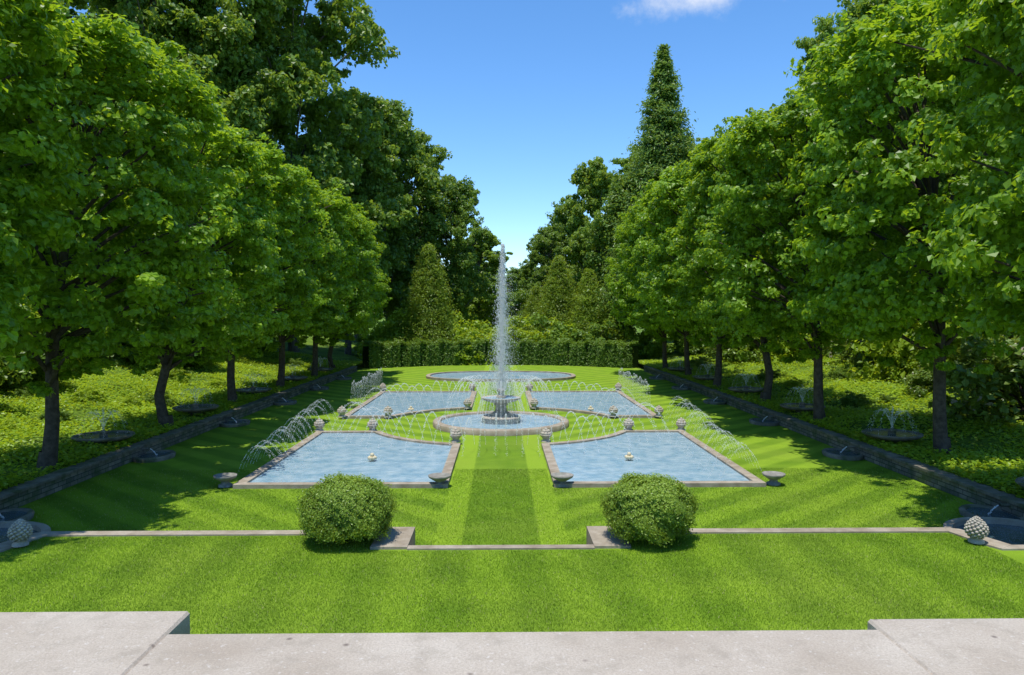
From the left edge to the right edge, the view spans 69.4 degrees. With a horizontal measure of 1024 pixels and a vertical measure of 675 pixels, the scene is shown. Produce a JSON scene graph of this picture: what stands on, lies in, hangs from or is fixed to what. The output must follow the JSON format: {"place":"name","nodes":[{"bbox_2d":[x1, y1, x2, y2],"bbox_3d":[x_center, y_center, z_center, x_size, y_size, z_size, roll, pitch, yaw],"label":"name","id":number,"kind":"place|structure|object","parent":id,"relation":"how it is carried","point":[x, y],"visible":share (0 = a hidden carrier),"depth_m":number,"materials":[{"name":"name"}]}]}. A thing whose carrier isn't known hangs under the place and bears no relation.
{"place":"outdoors","nodes":[
{"label":"outdoors","id":0,"kind":"place"},
{"bbox_2d":[69,0,852,277],"label":"sky","id":1,"kind":"structure","parent":0,"point":[521,94],"materials":[{"name":"blue"}]},
{"bbox_2d":[18,365,973,544],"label":"lawn","id":2,"kind":"structure","parent":0,"point":[223,449],"depth_m":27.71,"materials":[{"name":"green plant"}]},
{"bbox_2d":[0,508,34,520],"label":"wall spout basin","id":3,"kind":"object","parent":2,"relation":"on","point":[15,514],"depth_m":19.85,"materials":[{"name":"stone"}]},
{"bbox_2d":[0,521,50,542],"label":"corner basin","id":4,"kind":"object","parent":2,"relation":"on","point":[5,526],"visible":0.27,"depth_m":18.15,"materials":[{"name":"stone"}]},
{"bbox_2d":[132,448,175,462],"bbox_3d":[-13.622,4.378,28.155,1.425,0.530,1.900,0,2,-1],"label":"wall spout basin","id":5,"kind":"object","parent":2,"relation":"on","point":[154,456],"depth_m":27.91,"materials":[{"name":"stone"}]},
{"bbox_2d":[213,473,236,487],"bbox_3d":[-9.101,4.545,23.475,0.734,0.360,0.734,0,2,-1],"label":"stone urn","id":6,"kind":"object","parent":2,"relation":"on","point":[224,479],"visible":1,"depth_m":23.36,"materials":[{"name":"grey stone"}]},
{"bbox_2d":[219,416,249,426],"bbox_3d":[-13.749,4.104,36.649,1.425,0.530,1.900,0,2,-1],"label":"wall spout basin","id":7,"kind":"object","parent":2,"relation":"on","point":[232,422],"depth_m":36.41,"materials":[{"name":"stone"}]},
{"bbox_2d":[233,431,459,488],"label":"rectangular pool","id":8,"kind":"structure","parent":2,"relation":"on","point":[400,466],"depth_m":27.04,"materials":[{"name":"liquid"}]},
{"bbox_2d":[342,391,476,418],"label":"rectangular pool","id":9,"kind":"structure","parent":2,"relation":"on","point":[394,397],"depth_m":44.78,"materials":[{"name":"liquid"}]},
{"bbox_2d":[239,368,760,483],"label":"pool water sprays","id":10,"kind":"object","parent":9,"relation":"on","point":[652,406],"visible":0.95,"depth_m":30.69,"materials":[{"name":"white liquid"}]},
{"bbox_2d":[404,311,465,340],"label":"garden shrub","id":11,"kind":"object","parent":2,"relation":"on","point":[458,328],"visible":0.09,"depth_m":82.23,"materials":[{"name":"green plant"}]},
{"bbox_2d":[428,473,450,487],"bbox_3d":[-2.300,4.545,23.477,0.734,0.360,0.734,0,2,-1],"label":"stone urn","id":12,"kind":"object","parent":2,"relation":"on","point":[438,478],"visible":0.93,"depth_m":23.34,"materials":[{"name":"grey stone"}]},
{"bbox_2d":[426,327,484,365],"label":"garden shrub","id":13,"kind":"object","parent":2,"relation":"on","point":[471,339],"visible":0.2,"depth_m":79.66,"materials":[{"name":"green plant"}]},
{"bbox_2d":[362,337,638,368],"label":"clipped hedge","id":14,"kind":"object","parent":2,"relation":"on","point":[442,352],"visible":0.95,"depth_m":77.55,"materials":[{"name":"green plant"}]},
{"bbox_2d":[426,371,575,381],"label":"oval pool","id":15,"kind":"structure","parent":2,"relation":"on","point":[459,375],"depth_m":64.41,"materials":[{"name":"liquid"}]},
{"bbox_2d":[433,388,568,435],"bbox_3d":[-0.546,3.413,36.525,6.700,1.860,6.700,0,2,-1],"label":"central fountain","id":16,"kind":"object","parent":2,"relation":"on","point":[512,429],"visible":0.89,"depth_m":35.79,"materials":[{"name":"stone"}]},
{"bbox_2d":[442,243,558,427],"bbox_3d":[-0.546,-0.229,36.404,5.795,8.802,5.803,0,2,-1],"label":"fountain jet","id":17,"kind":"object","parent":16,"relation":"on","point":[502,289],"visible":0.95,"depth_m":36.29,"materials":[{"name":"liquid"}]},
{"bbox_2d":[482,315,538,365],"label":"garden shrub","id":18,"kind":"object","parent":2,"relation":"on","point":[511,328],"visible":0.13,"depth_m":82.14,"materials":[{"name":"green plant"}]},
{"bbox_2d":[529,316,573,341],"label":"garden shrub","id":19,"kind":"object","parent":2,"relation":"on","point":[534,336],"visible":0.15,"depth_m":81.76,"materials":[{"name":"green plant"}]},
{"bbox_2d":[528,312,585,359],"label":"garden shrub","id":20,"kind":"object","parent":2,"relation":"on","point":[545,321],"visible":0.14,"depth_m":81.90,"materials":[{"name":"green plant"}]},
{"bbox_2d":[551,472,573,486],"bbox_3d":[1.599,4.543,23.535,0.734,0.360,0.734,0,2,-1],"label":"stone urn","id":21,"kind":"object","parent":2,"relation":"on","point":[561,477],"visible":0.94,"depth_m":23.43,"materials":[{"name":"grey stone"}]},
{"bbox_2d":[556,316,616,342],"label":"garden shrub","id":22,"kind":"object","parent":2,"relation":"on","point":[595,332],"visible":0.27,"depth_m":80.52,"materials":[{"name":"green plant"}]},
{"bbox_2d":[525,391,658,417],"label":"rectangular pool","id":23,"kind":"structure","parent":2,"relation":"on","point":[559,402],"depth_m":44.78,"materials":[{"name":"liquid"}]},
{"bbox_2d":[541,430,765,487],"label":"rectangular pool","id":24,"kind":"structure","parent":2,"relation":"on","point":[603,467],"depth_m":27.22,"materials":[{"name":"liquid"}]},
{"bbox_2d":[749,415,778,425],"bbox_3d":[12.648,4.091,37.045,1.425,0.530,1.900,0,2,-1],"label":"wall spout basin","id":25,"kind":"object","parent":2,"relation":"on","point":[765,421],"depth_m":36.91,"materials":[{"name":"stone"}]},
{"bbox_2d":[762,471,785,485],"bbox_3d":[8.397,4.536,23.738,0.734,0.360,0.734,0,2,-1],"label":"stone urn","id":26,"kind":"object","parent":2,"relation":"on","point":[774,477],"visible":1,"depth_m":23.62,"materials":[{"name":"grey stone"}]},
{"bbox_2d":[822,446,863,460],"bbox_3d":[12.775,4.366,28.551,1.425,0.530,1.900,0,2,-1],"label":"wall spout basin","id":27,"kind":"object","parent":2,"relation":"on","point":[842,454],"depth_m":28.31,"materials":[{"name":"stone"}]},
{"bbox_2d":[943,517,1023,544],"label":"corner basin","id":28,"kind":"object","parent":2,"relation":"on","point":[1008,531],"visible":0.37,"depth_m":18.32,"materials":[{"name":"stone"}]},
{"bbox_2d":[958,503,1023,519],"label":"wall spout basin","id":29,"kind":"object","parent":2,"relation":"on","point":[971,510],"depth_m":19.99,"materials":[{"name":"stone"}]},
{"bbox_2d":[356,317,645,370],"bbox_3d":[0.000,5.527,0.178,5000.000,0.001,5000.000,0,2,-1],"label":"ground","id":30,"kind":"structure","parent":0,"point":[360,367],"depth_m":80.41,"materials":[{"name":"green plant"}]},
{"bbox_2d":[0,0,110,370],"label":"linden tree","id":31,"kind":"object","parent":30,"relation":"on","point":[28,91],"visible":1,"depth_m":17.77,"materials":[{"name":"green plant"}]},
{"bbox_2d":[0,12,248,469],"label":"linden tree","id":32,"kind":"object","parent":30,"relation":"on","point":[121,64],"visible":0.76,"depth_m":22.70,"materials":[{"name":"green plant"}]},
{"bbox_2d":[0,366,357,509],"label":"stone retaining wall","id":33,"kind":"structure","parent":30,"relation":"on","point":[27,492],"depth_m":27.19,"materials":[{"name":"grey stone"}]},
{"bbox_2d":[66,107,293,427],"bbox_3d":[-14.323,-2.666,32.596,9.289,14.374,9.891,0,2,2],"label":"linden tree","id":34,"kind":"object","parent":30,"relation":"on","point":[251,243],"visible":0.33,"depth_m":31.57,"materials":[{"name":"green plant"}]},
{"bbox_2d":[182,141,345,402],"bbox_3d":[-14.935,-3.034,40.848,10.185,14.529,9.746,0,2,3],"label":"linden tree","id":35,"kind":"object","parent":30,"relation":"on","point":[300,187],"visible":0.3,"depth_m":40.23,"materials":[{"name":"green plant"}]},
{"bbox_2d":[246,177,368,388],"bbox_3d":[-14.670,-3.317,49.412,9.511,14.572,9.705,0,2,-1],"label":"linden tree","id":36,"kind":"object","parent":30,"relation":"on","point":[329,270],"visible":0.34,"depth_m":48.53,"materials":[{"name":"green plant"}]},
{"bbox_2d":[216,0,402,352],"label":"forest tree","id":37,"kind":"object","parent":30,"relation":"on","point":[325,153],"visible":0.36,"depth_m":75.34,"materials":[{"name":"green plant"}]},
{"bbox_2d":[272,205,388,376],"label":"linden tree","id":38,"kind":"object","parent":30,"relation":"on","point":[360,299],"visible":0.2,"depth_m":56.99,"materials":[{"name":"green plant"}]},
{"bbox_2d":[312,234,392,368],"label":"linden tree","id":39,"kind":"object","parent":30,"relation":"on","point":[379,309],"visible":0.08,"depth_m":65.23,"materials":[{"name":"green plant"}]},
{"bbox_2d":[302,85,417,354],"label":"tulip tree","id":40,"kind":"object","parent":30,"relation":"on","point":[359,195],"visible":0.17,"depth_m":83.83,"materials":[{"name":"green plant"}]},
{"bbox_2d":[355,307,422,363],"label":"garden shrub","id":41,"kind":"object","parent":30,"relation":"on","point":[383,331],"visible":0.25,"depth_m":81.99,"materials":[{"name":"green plant"}]},
{"bbox_2d":[382,281,408,319],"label":"arborvitae tree","id":42,"kind":"object","parent":30,"relation":"on","point":[394,304],"visible":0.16,"depth_m":89.13,"materials":[{"name":"green plant"}]},
{"bbox_2d":[356,96,457,320],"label":"forest tree","id":43,"kind":"object","parent":30,"relation":"on","point":[400,134],"visible":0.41,"depth_m":89.93,"materials":[{"name":"green plant"}]},
{"bbox_2d":[392,127,452,293],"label":"tulip tree","id":44,"kind":"object","parent":30,"relation":"on","point":[436,150],"visible":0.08,"depth_m":96.94,"materials":[{"name":"green plant"}]},
{"bbox_2d":[391,243,461,342],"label":"arborvitae tree","id":45,"kind":"object","parent":30,"relation":"on","point":[427,302],"visible":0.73,"depth_m":81.59,"materials":[{"name":"green plant"}]},
{"bbox_2d":[413,174,498,325],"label":"forest tree","id":46,"kind":"object","parent":30,"relation":"on","point":[462,258],"visible":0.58,"depth_m":95.94,"materials":[{"name":"green plant"}]},
{"bbox_2d":[460,319,510,340],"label":"garden shrub","id":47,"kind":"object","parent":30,"relation":"on","point":[479,326],"visible":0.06,"depth_m":84.66,"materials":[{"name":"green plant"}]},
{"bbox_2d":[464,231,513,330],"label":"tulip tree","id":48,"kind":"object","parent":30,"relation":"on","point":[483,309],"visible":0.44,"depth_m":110.50,"materials":[{"name":"green plant"}]},
{"bbox_2d":[497,266,542,328],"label":"forest tree","id":49,"kind":"object","parent":30,"relation":"on","point":[513,272],"visible":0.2,"depth_m":139.13,"materials":[{"name":"green plant"}]},
{"bbox_2d":[517,285,545,330],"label":"arborvitae tree","id":50,"kind":"object","parent":30,"relation":"on","point":[535,297],"visible":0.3,"depth_m":94.50,"materials":[{"name":"green plant"}]},
{"bbox_2d":[512,223,582,330],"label":"forest tree","id":51,"kind":"object","parent":30,"relation":"on","point":[542,254],"visible":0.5,"depth_m":102.79,"materials":[{"name":"green plant"}]},
{"bbox_2d":[528,255,578,331],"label":"arborvitae tree","id":52,"kind":"object","parent":30,"relation":"on","point":[557,303],"visible":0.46,"depth_m":85.09,"materials":[{"name":"green plant"}]},
{"bbox_2d":[528,201,588,289],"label":"forest tree","id":53,"kind":"object","parent":30,"relation":"on","point":[559,217],"visible":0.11,"depth_m":109.71,"materials":[{"name":"green plant"}]},
{"bbox_2d":[565,268,614,340],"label":"arborvitae tree","id":54,"kind":"object","parent":30,"relation":"on","point":[587,280],"visible":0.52,"depth_m":83.22,"materials":[{"name":"green plant"}]},
{"bbox_2d":[560,156,620,312],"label":"tulip tree","id":55,"kind":"object","parent":30,"relation":"on","point":[592,181],"visible":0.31,"depth_m":96.19,"materials":[{"name":"green plant"}]},
{"bbox_2d":[577,169,647,325],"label":"forest tree","id":56,"kind":"object","parent":30,"relation":"on","point":[592,256],"visible":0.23,"depth_m":86.36,"materials":[{"name":"green plant"}]},
{"bbox_2d":[609,145,645,330],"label":"tulip tree","id":57,"kind":"object","parent":30,"relation":"on","point":[622,162],"visible":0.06,"depth_m":123.34,"materials":[{"name":"green plant"}]},
{"bbox_2d":[600,329,654,363],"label":"garden shrub","id":58,"kind":"object","parent":30,"relation":"on","point":[618,336],"visible":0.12,"depth_m":81.32,"materials":[{"name":"green plant"}]},
{"bbox_2d":[606,324,673,357],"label":"garden shrub","id":59,"kind":"object","parent":30,"relation":"on","point":[648,349],"visible":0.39,"depth_m":81.94,"materials":[{"name":"green plant"}]},
{"bbox_2d":[604,217,692,368],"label":"linden tree","id":60,"kind":"object","parent":30,"relation":"on","point":[624,301],"visible":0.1,"depth_m":65.42,"materials":[{"name":"green plant"}]},
{"bbox_2d":[617,190,704,375],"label":"linden tree","id":61,"kind":"object","parent":30,"relation":"on","point":[634,262],"visible":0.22,"depth_m":57.67,"materials":[{"name":"green plant"}]},
{"bbox_2d":[632,162,772,386],"bbox_3d":[13.169,-3.925,49.694,10.388,15.846,9.941,0,2,-3],"label":"linden tree","id":62,"kind":"object","parent":30,"relation":"on","point":[670,186],"visible":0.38,"depth_m":48.74,"materials":[{"name":"green plant"}]},
{"bbox_2d":[662,117,806,401],"bbox_3d":[13.435,-3.760,40.948,9.289,16.142,9.891,0,2,-3],"label":"linden tree","id":63,"kind":"object","parent":30,"relation":"on","point":[701,172],"visible":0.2,"depth_m":41.04,"materials":[{"name":"green plant"}]},
{"bbox_2d":[690,85,923,422],"bbox_3d":[13.078,-3.433,33.908,9.662,15.855,10.034,0,2,6],"label":"linden tree","id":64,"kind":"object","parent":30,"relation":"on","point":[742,159],"visible":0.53,"depth_m":32.60,"materials":[{"name":"green plant"}]},
{"bbox_2d":[643,366,1023,517],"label":"stone retaining wall","id":65,"kind":"structure","parent":30,"relation":"on","point":[969,490],"depth_m":26.43,"materials":[{"name":"grey stone"}]},
{"bbox_2d":[782,0,1023,453],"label":"linden tree","id":66,"kind":"object","parent":30,"relation":"on","point":[842,125],"visible":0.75,"depth_m":24.66,"materials":[{"name":"green plant"}]},
{"bbox_2d":[869,0,1023,349],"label":"linden tree","id":67,"kind":"object","parent":30,"relation":"on","point":[989,222],"visible":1,"depth_m":17.09,"materials":[{"name":"green plant"}]},
{"bbox_2d":[0,611,1023,674],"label":"stone terrace","id":68,"kind":"structure","parent":0,"point":[110,643],"depth_m":3.29,"materials":[{"name":"grey stone"}]},
{"bbox_2d":[0,532,1023,633],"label":"lawn","id":69,"kind":"structure","parent":0,"point":[1017,555],"depth_m":13.29,"materials":[{"name":"green plant"}]},
{"bbox_2d":[294,471,399,545],"bbox_3d":[-3.547,3.667,15.954,2.207,1.539,2.129,0,2,-1],"label":"boxwood shrub","id":70,"kind":"object","parent":69,"relation":"on","point":[342,507],"visible":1,"depth_m":15.31,"materials":[{"name":"green plant"}]},
{"bbox_2d":[0,526,1023,551],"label":"lawn retaining steps","id":71,"kind":"structure","parent":69,"relation":"on","point":[403,538],"depth_m":16.30,"materials":[{"name":"stone"}]},
{"bbox_2d":[7,518,32,547],"bbox_3d":[-10.334,4.083,15.536,0.465,0.566,0.463,0,2,-1],"label":"pinecone finial","id":72,"kind":"object","parent":71,"relation":"on","point":[20,531],"visible":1,"depth_m":15.42,"materials":[{"name":"stone"}]},
{"bbox_2d":[964,516,988,543],"bbox_3d":[9.886,4.076,15.739,0.465,0.566,0.463,0,2,-1],"label":"pinecone finial","id":73,"kind":"object","parent":71,"relation":"on","point":[976,528],"visible":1,"depth_m":15.63,"materials":[{"name":"stone"}]},
{"bbox_2d":[597,471,701,547],"bbox_3d":[2.979,3.657,15.985,2.124,1.558,2.170,1,2,32],"label":"boxwood shrub","id":74,"kind":"object","parent":69,"relation":"on","point":[652,507],"visible":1,"depth_m":15.38,"materials":[{"name":"green plant"}]},
{"bbox_2d":[0,271,1023,494],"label":"hill bank","id":75,"kind":"structure","parent":0,"point":[338,353],"depth_m":37.28,"materials":[{"name":"green plant"}]},
{"bbox_2d":[0,364,34,382],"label":"woodland shrub","id":76,"kind":"object","parent":75,"relation":"on","point":[13,377],"visible":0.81,"depth_m":35.55,"materials":[{"name":"green plant"}]},
{"bbox_2d":[4,386,32,398],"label":"slope plant","id":77,"kind":"object","parent":75,"relation":"on","point":[25,392],"visible":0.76,"depth_m":35.04,"materials":[{"name":"green plant"}]},
{"bbox_2d":[1,302,74,389],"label":"woodland shrub","id":78,"kind":"object","parent":75,"relation":"on","point":[39,372],"visible":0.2,"depth_m":36.50,"materials":[{"name":"green plant"}]},
{"bbox_2d":[53,0,121,27],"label":"tulip tree","id":79,"kind":"object","parent":75,"relation":"on","point":[79,4],"visible":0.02,"depth_m":57.17,"materials":[{"name":"green plant"}]},
{"bbox_2d":[65,386,110,404],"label":"slope plant","id":80,"kind":"object","parent":75,"relation":"on","point":[91,394],"visible":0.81,"depth_m":35.08,"materials":[{"name":"green plant"}]},
{"bbox_2d":[71,408,134,443],"bbox_3d":[-15.521,3.592,28.101,2.160,1.905,2.160,0,2,-1],"label":"dish fountain","id":81,"kind":"object","parent":75,"relation":"on","point":[105,436],"visible":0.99,"depth_m":27.93,"materials":[{"name":"stone"}]},
{"bbox_2d":[32,93,188,297],"bbox_3d":[-26.121,-8.203,49.368,10.706,22.253,10.261,1,2,33],"label":"tulip tree","id":82,"kind":"object","parent":75,"relation":"on","point":[89,174],"depth_m":46.91,"materials":[{"name":"green plant"}]},
{"bbox_2d":[66,326,180,365],"bbox_3d":[-26.645,0.021,49.517,7.785,4.868,8.766,-1,2,-33],"label":"woodland shrub","id":83,"kind":"object","parent":75,"relation":"on","point":[120,361],"visible":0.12,"depth_m":47.52,"materials":[{"name":"green plant"}]},
{"bbox_2d":[73,0,270,232],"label":"forest tree","id":84,"kind":"object","parent":75,"relation":"on","point":[147,18],"visible":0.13,"depth_m":62.28,"materials":[{"name":"green plant"}]},
{"bbox_2d":[172,387,218,414],"bbox_3d":[-15.649,3.316,36.595,2.160,1.908,2.160,0,2,-1],"label":"dish fountain","id":85,"kind":"object","parent":75,"relation":"on","point":[194,409],"visible":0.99,"depth_m":36.43,"materials":[{"name":"stone"}]},
{"bbox_2d":[161,0,322,285],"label":"forest tree","id":86,"kind":"object","parent":75,"relation":"on","point":[231,23],"visible":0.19,"depth_m":64.74,"materials":[{"name":"green plant"}]},
{"bbox_2d":[236,373,271,394],"bbox_3d":[-15.777,3.049,45.090,2.160,1.894,2.160,0,2,-1],"label":"dish fountain","id":87,"kind":"object","parent":75,"relation":"on","point":[253,389],"visible":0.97,"depth_m":44.96,"materials":[{"name":"stone"}]},
{"bbox_2d":[0,343,1023,497],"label":"ivy groundcover","id":88,"kind":"object","parent":75,"relation":"on","point":[140,427],"visible":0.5,"depth_m":33.88,"materials":[{"name":"green plant"}]},
{"bbox_2d":[571,44,698,343],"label":"dawn redwood tree","id":89,"kind":"object","parent":75,"relation":"on","point":[663,142],"visible":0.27,"depth_m":82.31,"materials":[{"name":"green plant"}]},
{"bbox_2d":[649,329,703,354],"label":"woodland shrub","id":90,"kind":"object","parent":75,"relation":"on","point":[678,345],"visible":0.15,"depth_m":78.16,"materials":[{"name":"green plant"}]},
{"bbox_2d":[728,372,763,393],"bbox_3d":[14.420,3.029,45.543,2.160,1.904,2.160,0,2,-1],"label":"dish fountain","id":91,"kind":"object","parent":75,"relation":"on","point":[743,389],"visible":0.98,"depth_m":45.18,"materials":[{"name":"stone"}]},
{"bbox_2d":[708,334,790,362],"bbox_3d":[21.314,0.440,63.451,8.020,4.607,7.123,0,2,-5],"label":"woodland shrub","id":92,"kind":"object","parent":75,"relation":"on","point":[732,354],"visible":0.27,"depth_m":62.56,"materials":[{"name":"green plant"}]},
{"bbox_2d":[758,322,837,364],"bbox_3d":[23.327,-0.446,59.597,7.062,6.240,8.184,1,2,20],"label":"woodland shrub","id":93,"kind":"object","parent":75,"relation":"on","point":[792,352],"visible":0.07,"depth_m":57.73,"materials":[{"name":"green plant"}]},
{"bbox_2d":[780,385,824,412],"bbox_3d":[14.547,3.300,37.048,2.160,1.912,2.160,0,2,-1],"label":"dish fountain","id":94,"kind":"object","parent":75,"relation":"on","point":[802,406],"visible":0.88,"depth_m":36.88,"materials":[{"name":"stone"}]},
{"bbox_2d":[792,13,840,88],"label":"tulip tree","id":95,"kind":"object","parent":75,"relation":"on","point":[823,27],"visible":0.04,"depth_m":68.93,"materials":[{"name":"green plant"}]},
{"bbox_2d":[823,365,856,379],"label":"slope plant","id":96,"kind":"object","parent":75,"relation":"on","point":[837,372],"visible":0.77,"depth_m":47.23,"materials":[{"name":"green plant"}]},
{"bbox_2d":[769,0,921,253],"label":"forest tree","id":97,"kind":"object","parent":75,"relation":"on","point":[858,9],"visible":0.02,"depth_m":57.27,"materials":[{"name":"green plant"}]},
{"bbox_2d":[832,390,872,406],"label":"slope plant","id":98,"kind":"object","parent":75,"relation":"on","point":[852,397],"visible":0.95,"depth_m":38.32,"materials":[{"name":"green plant"}]},
{"bbox_2d":[822,309,909,365],"bbox_3d":[26.006,-0.229,50.879,9.310,5.012,6.587,0,2,-4],"label":"laurel shrub","id":99,"kind":"object","parent":75,"relation":"on","point":[827,352],"visible":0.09,"depth_m":51.21,"materials":[{"name":"green plant"}]},
{"bbox_2d":[861,407,923,443],"bbox_3d":[14.675,3.574,28.554,2.160,1.912,2.160,0,2,-1],"label":"dish fountain","id":100,"kind":"object","parent":75,"relation":"on","point":[891,434],"visible":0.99,"depth_m":28.34,"materials":[{"name":"stone"}]},
{"bbox_2d":[888,349,917,383],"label":"woodland shrub","id":101,"kind":"object","parent":75,"relation":"on","point":[893,367],"visible":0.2,"depth_m":41.17,"materials":[{"name":"green plant"}]},
{"bbox_2d":[845,295,975,380],"bbox_3d":[24.039,-0.229,41.468,9.285,6.727,8.012,0,2,10],"label":"woodland shrub","id":102,"kind":"object","parent":75,"relation":"on","point":[876,370],"visible":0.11,"depth_m":42.53,"materials":[{"name":"green plant"}]},
{"bbox_2d":[873,96,961,328],"bbox_3d":[25.468,-6.728,46.539,8.735,18.943,9.113,1,2,33],"label":"tulip tree","id":103,"kind":"object","parent":75,"relation":"on","point":[943,180],"visible":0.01,"depth_m":44.08,"materials":[{"name":"green plant"}]},
{"bbox_2d":[899,362,948,396],"bbox_3d":[22.096,1.962,38.038,3.430,2.168,4.848,2,2,41],"label":"laurel shrub","id":104,"kind":"object","parent":75,"relation":"on","point":[920,379],"visible":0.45,"depth_m":37.57,"materials":[{"name":"green plant"}]},
{"bbox_2d":[928,330,1023,425],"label":"laurel shrub","id":105,"kind":"object","parent":75,"relation":"on","point":[984,395],"visible":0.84,"depth_m":29.51,"materials":[{"name":"green plant"}]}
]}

